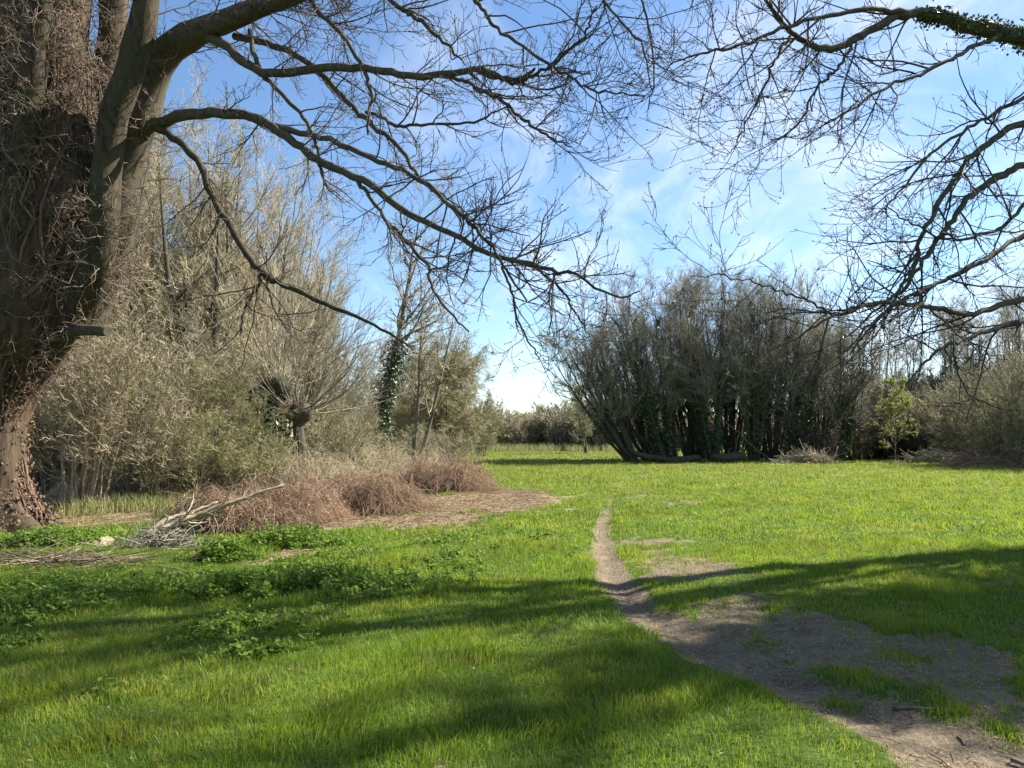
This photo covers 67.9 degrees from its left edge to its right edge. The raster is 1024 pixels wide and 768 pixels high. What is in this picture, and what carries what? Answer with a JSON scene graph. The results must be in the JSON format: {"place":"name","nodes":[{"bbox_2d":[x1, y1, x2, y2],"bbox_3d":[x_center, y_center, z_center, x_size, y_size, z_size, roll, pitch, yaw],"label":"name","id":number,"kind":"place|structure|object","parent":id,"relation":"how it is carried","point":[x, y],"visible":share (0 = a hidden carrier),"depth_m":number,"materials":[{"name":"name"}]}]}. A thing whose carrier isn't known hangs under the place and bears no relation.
{"place":"outdoors","nodes":[
{"label":"outdoors","id":0,"kind":"place"},
{"bbox_2d":[0,450,1023,767],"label":"grass","id":1,"kind":"structure","parent":0,"point":[922,582],"depth_m":6.79,"materials":[{"name":"plant"}]},
{"bbox_2d":[0,442,1023,767],"bbox_3d":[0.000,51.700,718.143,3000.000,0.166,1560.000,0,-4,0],"label":"ground","id":2,"kind":"structure","parent":0,"point":[914,738],"depth_m":5.39,"materials":[{"name":"plant"}]},
{"bbox_2d":[0,529,70,546],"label":"nettle clump","id":3,"kind":"object","parent":2,"relation":"on","point":[4,539],"visible":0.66,"depth_m":10.81,"materials":[{"name":"green plant"}]},
{"bbox_2d":[26,393,113,496],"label":"shrub","id":4,"kind":"object","parent":2,"relation":"on","point":[47,471],"visible":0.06,"depth_m":20.12,"materials":[{"name":"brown plant"}]},
{"bbox_2d":[0,523,143,548],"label":"nettle clump","id":5,"kind":"object","parent":2,"relation":"on","point":[58,532],"visible":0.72,"depth_m":11.06,"materials":[{"name":"green plant"}]},
{"bbox_2d":[35,304,166,511],"bbox_3d":[-9.117,0.316,16.779,2.704,5.247,2.593,1,-4,-19],"label":"hazel","id":6,"kind":"object","parent":2,"relation":"on","point":[89,486],"visible":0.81,"depth_m":16.59,"materials":[{"name":"plant"}]},
{"bbox_2d":[0,520,205,573],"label":"brush pile","id":7,"kind":"object","parent":2,"relation":"on","point":[63,552],"visible":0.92,"depth_m":9.38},
{"bbox_2d":[39,456,190,505],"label":"bramble bank","id":8,"kind":"structure","parent":2,"relation":"on","point":[68,493],"depth_m":18.20,"materials":[{"name":"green plant"}]},
{"bbox_2d":[26,281,233,500],"bbox_3d":[-11.485,-0.101,19.681,7.504,6.479,6.787,0,-4,0],"label":"shrub","id":9,"kind":"object","parent":2,"relation":"on","point":[40,448],"visible":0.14,"depth_m":19.00,"materials":[{"name":"brown plant"}]},
{"bbox_2d":[27,308,241,503],"bbox_3d":[-9.736,0.226,17.977,6.261,5.558,5.080,3,-5,-36],"label":"shrub","id":10,"kind":"object","parent":2,"relation":"on","point":[133,450],"visible":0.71,"depth_m":17.50,"materials":[{"name":"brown plant"}]},
{"bbox_2d":[87,47,209,376],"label":"bare tree","id":11,"kind":"object","parent":2,"relation":"on","point":[172,101],"visible":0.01,"depth_m":28.92,"materials":[{"name":"brown plant"}]},
{"bbox_2d":[79,504,236,550],"bbox_3d":[-4.859,2.011,10.899,2.234,0.675,1.489,0,-4,0],"label":"brush pile","id":12,"kind":"object","parent":2,"relation":"on","point":[167,539],"visible":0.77,"depth_m":10.81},
{"bbox_2d":[84,97,260,471],"bbox_3d":[-12.184,-3.355,25.239,7.299,13.834,6.826,-3,-5,40],"label":"bare tree","id":13,"kind":"object","parent":2,"relation":"on","point":[160,248],"visible":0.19,"depth_m":26.04,"materials":[{"name":"brown plant"}]},
{"bbox_2d":[51,323,296,490],"bbox_3d":[-9.502,0.588,20.129,6.286,5.158,6.268,-1,-4,20],"label":"shrub","id":14,"kind":"object","parent":2,"relation":"on","point":[208,398],"visible":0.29,"depth_m":20.15,"materials":[{"name":"green plant"}]},
{"bbox_2d":[117,58,236,309],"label":"bare tree","id":15,"kind":"object","parent":2,"relation":"on","point":[189,106],"visible":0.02,"depth_m":32.08,"materials":[{"name":"brown plant"}]},
{"bbox_2d":[84,385,305,495],"bbox_3d":[-8.155,1.529,19.231,4.960,3.122,5.294,0,-4,0],"label":"shrub","id":16,"kind":"object","parent":2,"relation":"on","point":[202,471],"visible":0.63,"depth_m":18.12,"materials":[{"name":"green plant"}]},
{"bbox_2d":[109,120,288,439],"bbox_3d":[-10.947,-2.696,23.760,6.893,12.410,4.158,0,-4,0],"label":"dark trunked tree","id":17,"kind":"object","parent":2,"relation":"on","point":[185,292],"visible":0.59,"depth_m":23.86,"materials":[{"name":"brown plant"}]},
{"bbox_2d":[121,140,276,390],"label":"bare tree","id":18,"kind":"object","parent":2,"relation":"on","point":[176,234],"visible":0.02,"depth_m":29.59,"materials":[{"name":"brown plant"}]},
{"bbox_2d":[140,480,258,541],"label":"fallen branch","id":19,"kind":"object","parent":2,"relation":"on","point":[212,511],"visible":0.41,"depth_m":12.30,"materials":[{"name":"brown wood"}]},
{"bbox_2d":[146,496,217,533],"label":"fallen branch","id":20,"kind":"object","parent":19,"relation":"on","point":[180,515],"visible":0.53,"depth_m":12.26,"materials":[{"name":"brown wood"}]},
{"bbox_2d":[157,471,291,531],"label":"fallen branch","id":21,"kind":"object","parent":19,"relation":"on","point":[188,516],"visible":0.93,"depth_m":12.04,"materials":[{"name":"brown wood"}]},
{"bbox_2d":[118,58,313,387],"bbox_3d":[-12.763,-4.007,30.351,9.670,15.822,7.017,-5,-6,49],"label":"bare tree","id":22,"kind":"object","parent":2,"relation":"on","point":[190,182],"visible":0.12,"depth_m":29.72,"materials":[{"name":"grey plant"}]},
{"bbox_2d":[168,532,269,564],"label":"nettle clump","id":23,"kind":"object","parent":2,"relation":"on","point":[227,549],"visible":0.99,"depth_m":9.86,"materials":[{"name":"green plant"}]},
{"bbox_2d":[136,119,309,439],"bbox_3d":[-10.451,-3.828,28.318,9.298,15.214,6.747,-4,-6,47],"label":"bare tree","id":24,"kind":"object","parent":2,"relation":"on","point":[226,229],"visible":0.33,"depth_m":27.87,"materials":[{"name":"brown plant"}]},
{"bbox_2d":[152,425,297,497],"bbox_3d":[-7.030,2.040,19.196,3.615,2.504,2.782,0,-4,0],"label":"shrub","id":25,"kind":"object","parent":2,"relation":"on","point":[253,466],"visible":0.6,"depth_m":18.68,"materials":[{"name":"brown plant"}]},
{"bbox_2d":[137,296,312,463],"bbox_3d":[-10.128,0.131,26.100,6.640,6.902,7.386,0,-4,0],"label":"shrub","id":26,"kind":"object","parent":2,"relation":"on","point":[245,396],"visible":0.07,"depth_m":25.44,"materials":[{"name":"brown plant"}]},
{"bbox_2d":[151,154,312,420],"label":"bare tree","id":27,"kind":"object","parent":2,"relation":"on","point":[224,228],"visible":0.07,"depth_m":36.23,"materials":[{"name":"brown plant"}]},
{"bbox_2d":[143,463,345,533],"bbox_3d":[-4.803,2.118,13.726,3.586,1.404,2.963,0,-4,0],"label":"bramble mound","id":28,"kind":"object","parent":2,"relation":"on","point":[272,506],"visible":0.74,"depth_m":13.23,"materials":[{"name":"brown plant"}]},
{"bbox_2d":[156,102,364,447],"bbox_3d":[-10.589,-3.694,30.727,7.943,15.216,6.298,-1,-4,18],"label":"bare tree","id":29,"kind":"object","parent":2,"relation":"on","point":[282,224],"visible":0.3,"depth_m":30.51,"materials":[{"name":"brown plant"}]},
{"bbox_2d":[188,158,365,420],"bbox_3d":[-11.300,-3.189,35.578,7.771,14.886,6.162,0,-4,7],"label":"bare tree","id":30,"kind":"object","parent":2,"relation":"on","point":[323,217],"visible":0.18,"depth_m":35.52,"materials":[{"name":"brown plant"}]},
{"bbox_2d":[164,174,408,464],"bbox_3d":[-6.961,-0.868,23.353,7.427,10.688,7.327,0,-4,0],"label":"pollard willow","id":31,"kind":"object","parent":2,"relation":"on","point":[274,384],"visible":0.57,"depth_m":22.55,"materials":[{"name":"brown plant"}]},
{"bbox_2d":[169,262,418,468],"bbox_3d":[-6.091,-0.015,22.406,6.814,6.525,6.990,0,-4,0],"label":"pollard willow","id":32,"kind":"object","parent":2,"relation":"on","point":[299,420],"visible":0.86,"depth_m":21.66,"materials":[{"name":"brown plant"}]},
{"bbox_2d":[0,523,600,700],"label":"ground cover","id":33,"kind":"object","parent":2,"relation":"on","point":[262,581],"visible":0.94,"depth_m":7.73,"materials":[{"name":"green plant"}]},
{"bbox_2d":[236,519,367,549],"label":"nettle clump","id":34,"kind":"object","parent":2,"relation":"on","point":[298,537],"visible":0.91,"depth_m":11.06,"materials":[{"name":"green plant"}]},
{"bbox_2d":[247,184,359,455],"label":"bare tree","id":35,"kind":"object","parent":2,"relation":"on","point":[299,218],"visible":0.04,"depth_m":40.56,"materials":[{"name":"brown plant"}]},
{"bbox_2d":[235,423,380,494],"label":"bramble bank","id":36,"kind":"structure","parent":2,"relation":"on","point":[319,467],"depth_m":19.58,"materials":[{"name":"brown plant"}]},
{"bbox_2d":[244,396,393,472],"bbox_3d":[-6.356,1.974,25.169,4.668,3.104,5.239,0,-4,0],"label":"shrub","id":37,"kind":"object","parent":2,"relation":"on","point":[340,434],"visible":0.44,"depth_m":24.32,"materials":[{"name":"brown plant"}]},
{"bbox_2d":[285,473,356,524],"bbox_3d":[-3.959,2.344,14.688,2.072,1.185,2.215,0,-4,0],"label":"bramble mound","id":38,"kind":"object","parent":2,"relation":"on","point":[332,496],"visible":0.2,"depth_m":14.74,"materials":[{"name":"brown plant"}]},
{"bbox_2d":[269,213,391,459],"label":"bare tree","id":39,"kind":"object","parent":2,"relation":"on","point":[309,379],"visible":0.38,"depth_m":32.76,"materials":[{"name":"brown plant"}]},
{"bbox_2d":[297,245,372,429],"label":"bare tree","id":40,"kind":"object","parent":2,"relation":"on","point":[335,271],"visible":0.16,"depth_m":44.42,"materials":[{"name":"brown plant"}]},
{"bbox_2d":[49,442,640,518],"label":"rough grass","id":41,"kind":"structure","parent":2,"relation":"on","point":[120,504],"depth_m":16.63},
{"bbox_2d":[291,345,409,449],"bbox_3d":[-8.089,1.033,35.863,6.323,6.470,6.862,-3,-5,39],"label":"shrub","id":42,"kind":"object","parent":2,"relation":"on","point":[354,404],"visible":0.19,"depth_m":35.36,"materials":[{"name":"green plant"}]},
{"bbox_2d":[282,407,425,466],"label":"shrub","id":43,"kind":"object","parent":2,"relation":"on","point":[372,437],"visible":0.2,"depth_m":26.51,"materials":[{"name":"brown plant"}]},
{"bbox_2d":[288,462,441,518],"bbox_3d":[-3.396,2.345,16.718,3.906,1.435,3.393,0,-4,0],"label":"bramble mound","id":44,"kind":"object","parent":2,"relation":"on","point":[363,496],"visible":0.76,"depth_m":16.11,"materials":[{"name":"brown plant"}]},
{"bbox_2d":[0,0,758,535],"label":"ivied tree","id":45,"kind":"object","parent":2,"relation":"on","point":[82,126],"visible":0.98,"depth_m":12.41,"materials":[{"name":"brown plant"}]},
{"bbox_2d":[331,429,453,489],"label":"bramble bank","id":46,"kind":"structure","parent":2,"relation":"on","point":[384,459],"depth_m":24.82,"materials":[{"name":"brown plant"}]},
{"bbox_2d":[343,322,444,456],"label":"rounded tree","id":47,"kind":"object","parent":2,"relation":"on","point":[389,327],"visible":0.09,"depth_m":50.82,"materials":[{"name":"green plant"}]},
{"bbox_2d":[346,374,458,456],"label":"shrub","id":48,"kind":"object","parent":2,"relation":"on","point":[397,418],"visible":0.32,"depth_m":40.23,"materials":[{"name":"green plant"}]},
{"bbox_2d":[350,344,474,452],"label":"rounded tree","id":49,"kind":"object","parent":2,"relation":"on","point":[403,374],"visible":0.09,"depth_m":44.96,"materials":[{"name":"green plant"}]},
{"bbox_2d":[365,154,469,453],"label":"ivy clad tree","id":50,"kind":"object","parent":2,"relation":"on","point":[392,373],"visible":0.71,"depth_m":35.15,"materials":[{"name":"brown plant"}]},
{"bbox_2d":[391,279,477,460],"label":"slender tree","id":51,"kind":"object","parent":2,"relation":"on","point":[433,410],"visible":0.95,"depth_m":30.92,"materials":[{"name":"grey plant"}]},
{"bbox_2d":[398,422,486,467],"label":"shrub","id":52,"kind":"object","parent":2,"relation":"on","point":[440,444],"visible":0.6,"depth_m":32.17,"materials":[{"name":"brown plant"}]},
{"bbox_2d":[392,446,505,493],"bbox_3d":[-1.998,2.667,23.091,4.017,1.719,5.113,0,-4,0],"label":"bramble mound","id":53,"kind":"object","parent":2,"relation":"on","point":[432,476],"visible":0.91,"depth_m":21.84,"materials":[{"name":"brown plant"}]},
{"bbox_2d":[396,325,512,463],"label":"rounded tree","id":54,"kind":"object","parent":2,"relation":"on","point":[457,402],"visible":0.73,"depth_m":41.78,"materials":[{"name":"green plant"}]},
{"bbox_2d":[459,388,512,454],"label":"budding shrub","id":55,"kind":"object","parent":2,"relation":"on","point":[492,437],"visible":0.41,"depth_m":61.28,"materials":[{"name":"green plant"}]},
{"bbox_2d":[476,413,522,448],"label":"hedge bush","id":56,"kind":"object","parent":2,"relation":"on","point":[503,437],"visible":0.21,"depth_m":90.47,"materials":[{"name":"green plant"}]},
{"bbox_2d":[5,484,1023,767],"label":"leaf litter","id":57,"kind":"object","parent":2,"relation":"on","point":[511,498],"visible":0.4,"depth_m":9.58,"materials":[{"name":"soil"}]},
{"bbox_2d":[498,414,542,449],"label":"hedge bush","id":58,"kind":"object","parent":2,"relation":"on","point":[518,437],"visible":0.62,"depth_m":92.43,"materials":[{"name":"green plant"}]},
{"bbox_2d":[516,414,568,446],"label":"hedge bush","id":59,"kind":"object","parent":2,"relation":"on","point":[541,439],"visible":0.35,"depth_m":93.42,"materials":[{"name":"green plant"}]},
{"bbox_2d":[535,403,602,448],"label":"hedge bush","id":60,"kind":"object","parent":2,"relation":"on","point":[555,430],"visible":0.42,"depth_m":91.24,"materials":[{"name":"green plant"}]},
{"bbox_2d":[543,403,615,448],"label":"hedge bush","id":61,"kind":"object","parent":2,"relation":"on","point":[572,422],"visible":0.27,"depth_m":89.86,"materials":[{"name":"green plant"}]},
{"bbox_2d":[565,378,595,453],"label":"budding tree","id":62,"kind":"object","parent":2,"relation":"on","point":[584,426],"visible":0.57,"depth_m":71.34,"materials":[{"name":"green plant"}]},
{"bbox_2d":[537,314,646,461],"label":"willow","id":63,"kind":"object","parent":2,"relation":"on","point":[622,442],"visible":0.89,"depth_m":48.60,"materials":[{"name":"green plant"}]},
{"bbox_2d":[540,287,663,452],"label":"willow","id":64,"kind":"object","parent":2,"relation":"on","point":[581,317],"visible":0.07,"depth_m":55.15,"materials":[{"name":"brown plant"}]},
{"bbox_2d":[566,304,660,460],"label":"willow","id":65,"kind":"object","parent":2,"relation":"on","point":[640,430],"visible":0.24,"depth_m":50.53,"materials":[{"name":"brown plant"}]},
{"bbox_2d":[581,252,705,457],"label":"willow","id":66,"kind":"object","parent":2,"relation":"on","point":[669,406],"visible":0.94,"depth_m":47.99,"materials":[{"name":"brown plant"}]},
{"bbox_2d":[619,423,688,461],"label":"bare shrub","id":67,"kind":"object","parent":2,"relation":"on","point":[679,439],"visible":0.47,"depth_m":48.63,"materials":[{"name":"brown plant"}]},
{"bbox_2d":[627,444,701,462],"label":"fallen log","id":68,"kind":"object","parent":2,"relation":"on","point":[659,458],"visible":0.91,"depth_m":47.69,"materials":[{"name":"wood"}]},
{"bbox_2d":[617,262,726,455],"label":"willow","id":69,"kind":"object","parent":2,"relation":"on","point":[687,448],"visible":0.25,"depth_m":50.98,"materials":[{"name":"brown plant"}]},
{"bbox_2d":[647,253,735,458],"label":"willow","id":70,"kind":"object","parent":2,"relation":"on","point":[676,287],"visible":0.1,"depth_m":54.20,"materials":[{"name":"brown plant"}]},
{"bbox_2d":[645,254,752,461],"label":"willow","id":71,"kind":"object","parent":2,"relation":"on","point":[699,400],"visible":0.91,"depth_m":48.39,"materials":[{"name":"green plant"}]},
{"bbox_2d":[656,265,783,453],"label":"willow","id":72,"kind":"object","parent":2,"relation":"on","point":[730,407],"visible":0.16,"depth_m":52.22,"materials":[{"name":"brown plant"}]},
{"bbox_2d":[675,411,764,460],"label":"bare shrub","id":73,"kind":"object","parent":2,"relation":"on","point":[726,441],"visible":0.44,"depth_m":50.57,"materials":[{"name":"brown plant"}]},
{"bbox_2d":[705,448,745,461],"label":"fallen log","id":74,"kind":"object","parent":2,"relation":"on","point":[734,456],"visible":0.95,"depth_m":47.50,"materials":[{"name":"wood"}]},
{"bbox_2d":[708,261,812,460],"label":"willow","id":75,"kind":"object","parent":2,"relation":"on","point":[755,408],"visible":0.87,"depth_m":48.73,"materials":[{"name":"brown plant"}]},
{"bbox_2d":[726,251,837,459],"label":"willow","id":76,"kind":"object","parent":2,"relation":"on","point":[772,454],"visible":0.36,"depth_m":50.36,"materials":[{"name":"brown plant"}]},
{"bbox_2d":[733,405,854,459],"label":"bare shrub","id":77,"kind":"object","parent":2,"relation":"on","point":[781,444],"visible":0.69,"depth_m":49.16,"materials":[{"name":"brown plant"}]},
{"bbox_2d":[567,0,1023,441],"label":"overhanging tree","id":78,"kind":"object","parent":2,"relation":"on","point":[992,30],"visible":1,"depth_m":8.78,"materials":[{"name":"brown plant"}]},
{"bbox_2d":[731,269,869,459],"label":"willow","id":79,"kind":"object","parent":2,"relation":"on","point":[797,407],"visible":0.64,"depth_m":49.56,"materials":[{"name":"brown plant"}]},
{"bbox_2d":[753,439,852,463],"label":"brush pile","id":80,"kind":"object","parent":2,"relation":"on","point":[809,457],"visible":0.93,"depth_m":45.73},
{"bbox_2d":[790,304,859,455],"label":"willow","id":81,"kind":"object","parent":2,"relation":"on","point":[816,422],"visible":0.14,"depth_m":51.72,"materials":[{"name":"brown plant"}]},
{"bbox_2d":[783,418,881,461],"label":"bare shrub","id":82,"kind":"object","parent":2,"relation":"on","point":[801,431],"visible":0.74,"depth_m":48.87,"materials":[{"name":"brown plant"}]},
{"bbox_2d":[794,313,896,460],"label":"willow","id":83,"kind":"object","parent":2,"relation":"on","point":[846,427],"visible":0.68,"depth_m":49.49,"materials":[{"name":"brown plant"}]},
{"bbox_2d":[815,408,905,459],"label":"bare shrub","id":84,"kind":"object","parent":2,"relation":"on","point":[864,429],"visible":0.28,"depth_m":52.61,"materials":[{"name":"green plant"}]},
{"bbox_2d":[844,299,917,456],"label":"bare tree","id":85,"kind":"object","parent":2,"relation":"on","point":[875,341],"visible":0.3,"depth_m":59.60,"materials":[{"name":"brown plant"}]},
{"bbox_2d":[826,386,953,459],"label":"bare shrub","id":86,"kind":"object","parent":2,"relation":"on","point":[886,453],"visible":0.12,"depth_m":53.30,"materials":[{"name":"green plant"}]},
{"bbox_2d":[822,366,960,456],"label":"bare shrub","id":87,"kind":"object","parent":2,"relation":"on","point":[883,390],"visible":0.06,"depth_m":55.42,"materials":[{"name":"brown plant"}]},
{"bbox_2d":[858,393,928,458],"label":"bare shrub","id":88,"kind":"object","parent":2,"relation":"on","point":[877,453],"visible":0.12,"depth_m":54.09,"materials":[{"name":"green plant"}]},
{"bbox_2d":[873,376,922,459],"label":"sapling","id":89,"kind":"object","parent":2,"relation":"on","point":[901,405],"visible":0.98,"depth_m":47.34,"materials":[{"name":"plant"}]},
{"bbox_2d":[871,322,927,454],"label":"bare tree","id":90,"kind":"object","parent":2,"relation":"on","point":[907,369],"visible":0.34,"depth_m":57.63,"materials":[{"name":"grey plant"}]},
{"bbox_2d":[858,378,979,457],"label":"bare shrub","id":91,"kind":"object","parent":2,"relation":"on","point":[915,391],"visible":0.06,"depth_m":53.70,"materials":[{"name":"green plant"}]},
{"bbox_2d":[886,441,959,462],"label":"brush pile","id":92,"kind":"object","parent":2,"relation":"on","point":[932,456],"visible":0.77,"depth_m":45.81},
{"bbox_2d":[868,374,1013,457],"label":"bare shrub","id":93,"kind":"object","parent":2,"relation":"on","point":[919,444],"visible":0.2,"depth_m":50.47,"materials":[{"name":"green plant"}]},
{"bbox_2d":[868,361,1017,445],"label":"bare shrub","id":94,"kind":"object","parent":2,"relation":"on","point":[932,380],"visible":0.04,"depth_m":56.42,"materials":[{"name":"brown plant"}]},
{"bbox_2d":[921,292,997,391],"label":"bare tree","id":95,"kind":"object","parent":2,"relation":"on","point":[944,355],"visible":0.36,"depth_m":57.11,"materials":[{"name":"grey plant"}]},
{"bbox_2d":[905,382,1018,456],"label":"bare shrub","id":96,"kind":"object","parent":2,"relation":"on","point":[927,404],"visible":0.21,"depth_m":47.81,"materials":[{"name":"brown plant"}]},
{"bbox_2d":[928,296,1001,382],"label":"bare tree","id":97,"kind":"object","parent":2,"relation":"on","point":[980,339],"visible":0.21,"depth_m":59.45,"materials":[{"name":"grey plant"}]},
{"bbox_2d":[912,345,1023,462],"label":"thorn shrub","id":98,"kind":"object","parent":2,"relation":"on","point":[996,420],"visible":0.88,"depth_m":40.28,"materials":[{"name":"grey plant"}]},
{"bbox_2d":[927,293,1015,375],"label":"bare tree","id":99,"kind":"object","parent":2,"relation":"on","point":[967,348],"visible":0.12,"depth_m":71.22,"materials":[{"name":"grey plant"}]},
{"bbox_2d":[935,446,1023,468],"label":"bramble bank","id":100,"kind":"structure","parent":2,"relation":"on","point":[965,459],"depth_m":39.02,"materials":[{"name":"brown plant"}]},
{"bbox_2d":[946,287,1022,380],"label":"bare tree","id":101,"kind":"object","parent":2,"relation":"on","point":[1002,331],"visible":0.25,"depth_m":58.02,"materials":[{"name":"grey plant"}]},
{"bbox_2d":[977,263,1023,453],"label":"bare tree","id":102,"kind":"object","parent":2,"relation":"on","point":[1011,318],"visible":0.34,"depth_m":61.88,"materials":[{"name":"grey plant"}]},
{"bbox_2d":[984,353,1023,450],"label":"thorn shrub","id":103,"kind":"object","parent":2,"relation":"on","point":[1016,378],"visible":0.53,"depth_m":39.75,"materials":[{"name":"brown plant"}]},
{"bbox_2d":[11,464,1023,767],"bbox_3d":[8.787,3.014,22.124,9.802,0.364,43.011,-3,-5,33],"label":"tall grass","id":104,"kind":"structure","parent":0,"point":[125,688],"depth_m":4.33,"materials":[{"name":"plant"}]},
{"bbox_2d":[43,0,1023,436],"label":"sky","id":105,"kind":"structure","parent":0,"point":[674,193],"materials":[{"name":"blue"}]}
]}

